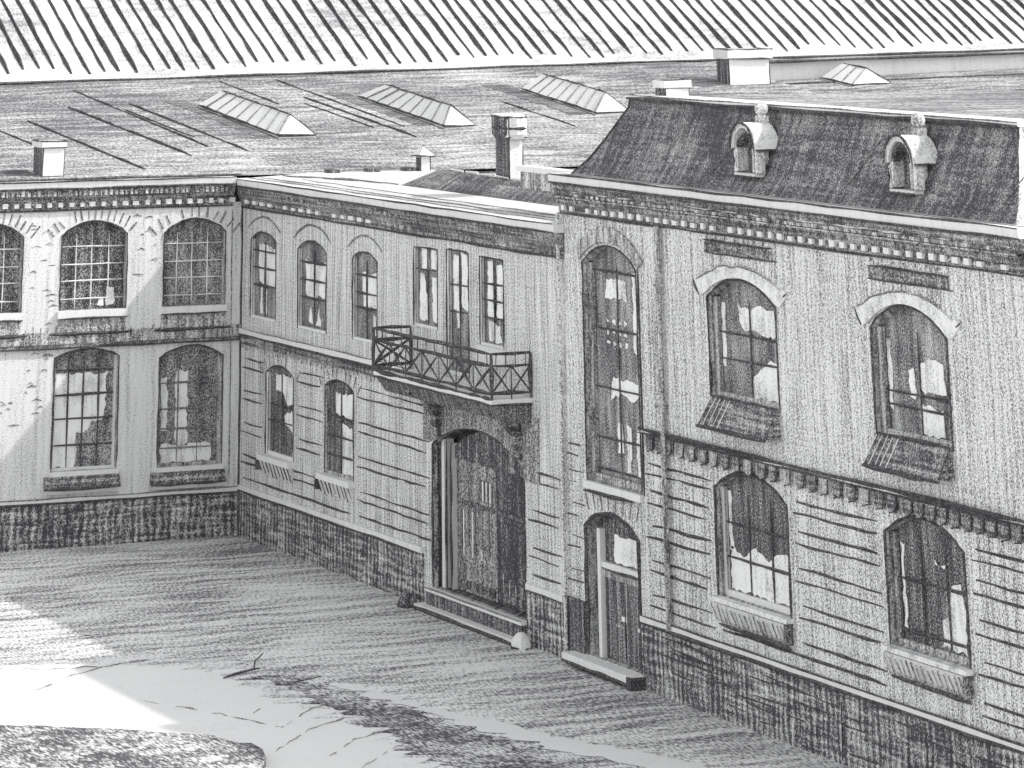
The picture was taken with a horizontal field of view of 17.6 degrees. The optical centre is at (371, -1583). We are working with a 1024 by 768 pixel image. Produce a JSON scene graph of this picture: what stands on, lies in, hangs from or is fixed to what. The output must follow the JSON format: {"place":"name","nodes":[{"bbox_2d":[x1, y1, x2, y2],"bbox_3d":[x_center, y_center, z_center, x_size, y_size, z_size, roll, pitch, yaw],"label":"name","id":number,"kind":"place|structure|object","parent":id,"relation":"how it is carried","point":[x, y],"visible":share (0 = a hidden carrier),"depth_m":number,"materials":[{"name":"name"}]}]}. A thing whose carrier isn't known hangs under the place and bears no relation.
{"place":"outdoors","nodes":[
{"label":"outdoors","id":0,"kind":"place"},
{"bbox_2d":[0,663,441,767],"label":"pale paving","id":1,"kind":"structure","parent":0,"point":[116,697],"depth_m":77.46,"materials":[{"name":"white concrete"}]},
{"bbox_2d":[0,725,265,767],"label":"lawn bed","id":2,"kind":"object","parent":1,"relation":"on","point":[34,746],"visible":1,"depth_m":73.05,"materials":[{"name":"grey plant"}]},
{"bbox_2d":[0,660,402,767],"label":"ground marks","id":3,"kind":"object","parent":1,"relation":"on","point":[224,714],"visible":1,"depth_m":77.33},
{"bbox_2d":[223,652,263,678],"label":"twig","id":4,"kind":"object","parent":1,"relation":"on","point":[239,672],"visible":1,"depth_m":81.53,"materials":[{"name":"grey wood"}]},
{"bbox_2d":[0,535,850,767],"bbox_3d":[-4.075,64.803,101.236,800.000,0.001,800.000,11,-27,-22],"label":"ground","id":5,"kind":"structure","parent":0,"point":[240,597],"depth_m":85.58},
{"bbox_2d":[0,651,569,767],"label":"thin gravel","id":6,"kind":"structure","parent":5,"relation":"on","point":[219,666],"depth_m":82.52,"materials":[{"name":"grey gravel"}]},
{"bbox_2d":[235,113,574,657],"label":"gatehouse wing","id":7,"kind":"structure","parent":5,"relation":"on","point":[399,420],"depth_m":93.27,"materials":[{"name":"white paint"}]},
{"bbox_2d":[248,216,279,321],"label":"window","id":8,"kind":"structure","parent":7,"relation":"in","point":[263,247],"depth_m":103.00,"materials":[{"name":"grey glass"}]},
{"bbox_2d":[255,354,299,482],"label":"window","id":9,"kind":"structure","parent":7,"relation":"in","point":[279,400],"depth_m":100.20,"materials":[{"name":"grey glass"}]},
{"bbox_2d":[294,224,330,333],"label":"window","id":10,"kind":"structure","parent":7,"relation":"in","point":[312,257],"depth_m":99.88,"materials":[{"name":"grey glass"}]},
{"bbox_2d":[314,367,360,501],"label":"window","id":11,"kind":"structure","parent":7,"relation":"in","point":[339,401],"depth_m":96.52,"materials":[{"name":"grey glass"}]},
{"bbox_2d":[348,234,381,342],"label":"window","id":12,"kind":"structure","parent":7,"relation":"in","point":[364,290],"depth_m":96.71,"materials":[{"name":"grey glass"}]},
{"bbox_2d":[413,246,437,329],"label":"window","id":13,"kind":"structure","parent":7,"relation":"in","point":[425,259],"depth_m":93.49,"materials":[{"name":"grey glass"}]},
{"bbox_2d":[446,248,469,377],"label":"balcony door","id":14,"kind":"structure","parent":7,"relation":"in","point":[457,261],"depth_m":91.63,"materials":[{"name":"grey glass"}]},
{"bbox_2d":[476,256,506,367],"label":"window","id":15,"kind":"structure","parent":7,"relation":"in","point":[491,274],"depth_m":89.88,"materials":[{"name":"grey glass"}]},
{"bbox_2d":[248,675,561,767],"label":"turf strip","id":16,"kind":"object","parent":5,"relation":"on","point":[446,745],"visible":1,"depth_m":75.32,"materials":[{"name":"grey plant"}]},
{"bbox_2d":[397,593,416,607],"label":"guard stone","id":17,"kind":"object","parent":5,"relation":"on","point":[406,600],"visible":1,"depth_m":89.98,"materials":[{"name":"grey stone"}]},
{"bbox_2d":[0,47,1023,551],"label":"workshop building","id":18,"kind":"structure","parent":5,"relation":"on","point":[120,283],"depth_m":103.65,"materials":[{"name":"stone"}]},
{"bbox_2d":[0,213,40,338],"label":"window","id":19,"kind":"structure","parent":18,"relation":"in","point":[10,323],"depth_m":101.58,"materials":[{"name":"grey glass"}]},
{"bbox_2d":[43,348,120,494],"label":"window","id":20,"kind":"structure","parent":18,"relation":"in","point":[84,380],"depth_m":100.86,"materials":[{"name":"grey glass"}]},
{"bbox_2d":[48,209,136,335],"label":"window","id":21,"kind":"structure","parent":18,"relation":"in","point":[92,251],"depth_m":102.55,"materials":[{"name":"grey glass"}]},
{"bbox_2d":[150,344,225,489],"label":"window","id":22,"kind":"structure","parent":18,"relation":"in","point":[188,413],"depth_m":102.15,"materials":[{"name":"grey glass"}]},
{"bbox_2d":[149,207,239,331],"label":"window","id":23,"kind":"structure","parent":18,"relation":"in","point":[192,247],"depth_m":103.81,"materials":[{"name":"grey glass"}]},
{"bbox_2d":[0,0,1023,84],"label":"factory hall","id":24,"kind":"structure","parent":5,"relation":"on","point":[59,41],"depth_m":134.43,"materials":[{"name":"white stone"}]},
{"bbox_2d":[329,683,707,767],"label":"kerb strip","id":25,"kind":"object","parent":5,"relation":"on","point":[640,758],"visible":1,"depth_m":74.68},
{"bbox_2d":[510,632,531,650],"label":"guard stone","id":26,"kind":"object","parent":5,"relation":"on","point":[521,641],"visible":1,"depth_m":84.49,"materials":[{"name":"white stone"}]},
{"bbox_2d":[547,77,1023,767],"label":"mansard pavilion","id":27,"kind":"structure","parent":5,"relation":"on","point":[791,365],"depth_m":76.34,"materials":[{"name":"stone"}]},
{"bbox_2d":[560,491,645,691],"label":"door","id":28,"kind":"structure","parent":27,"relation":"in","point":[618,546],"depth_m":82.06,"materials":[{"name":"grey wood"}]},
{"bbox_2d":[572,227,643,502],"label":"stair window","id":29,"kind":"structure","parent":27,"relation":"in","point":[612,307],"depth_m":84.11,"materials":[{"name":"grey glass"}]},
{"bbox_2d":[692,265,787,442],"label":"window","id":30,"kind":"structure","parent":27,"relation":"in","point":[745,404],"depth_m":78.82,"materials":[{"name":"grey glass"}]},
{"bbox_2d":[710,471,793,650],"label":"window","id":31,"kind":"structure","parent":27,"relation":"in","point":[754,542],"depth_m":77.14,"materials":[{"name":"grey glass"}]},
{"bbox_2d":[854,290,960,483],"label":"window","id":32,"kind":"structure","parent":27,"relation":"in","point":[915,443],"depth_m":72.81,"materials":[{"name":"grey glass"}]},
{"bbox_2d":[882,515,973,704],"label":"window","id":33,"kind":"structure","parent":27,"relation":"in","point":[929,581],"depth_m":71.08,"materials":[{"name":"grey glass"}]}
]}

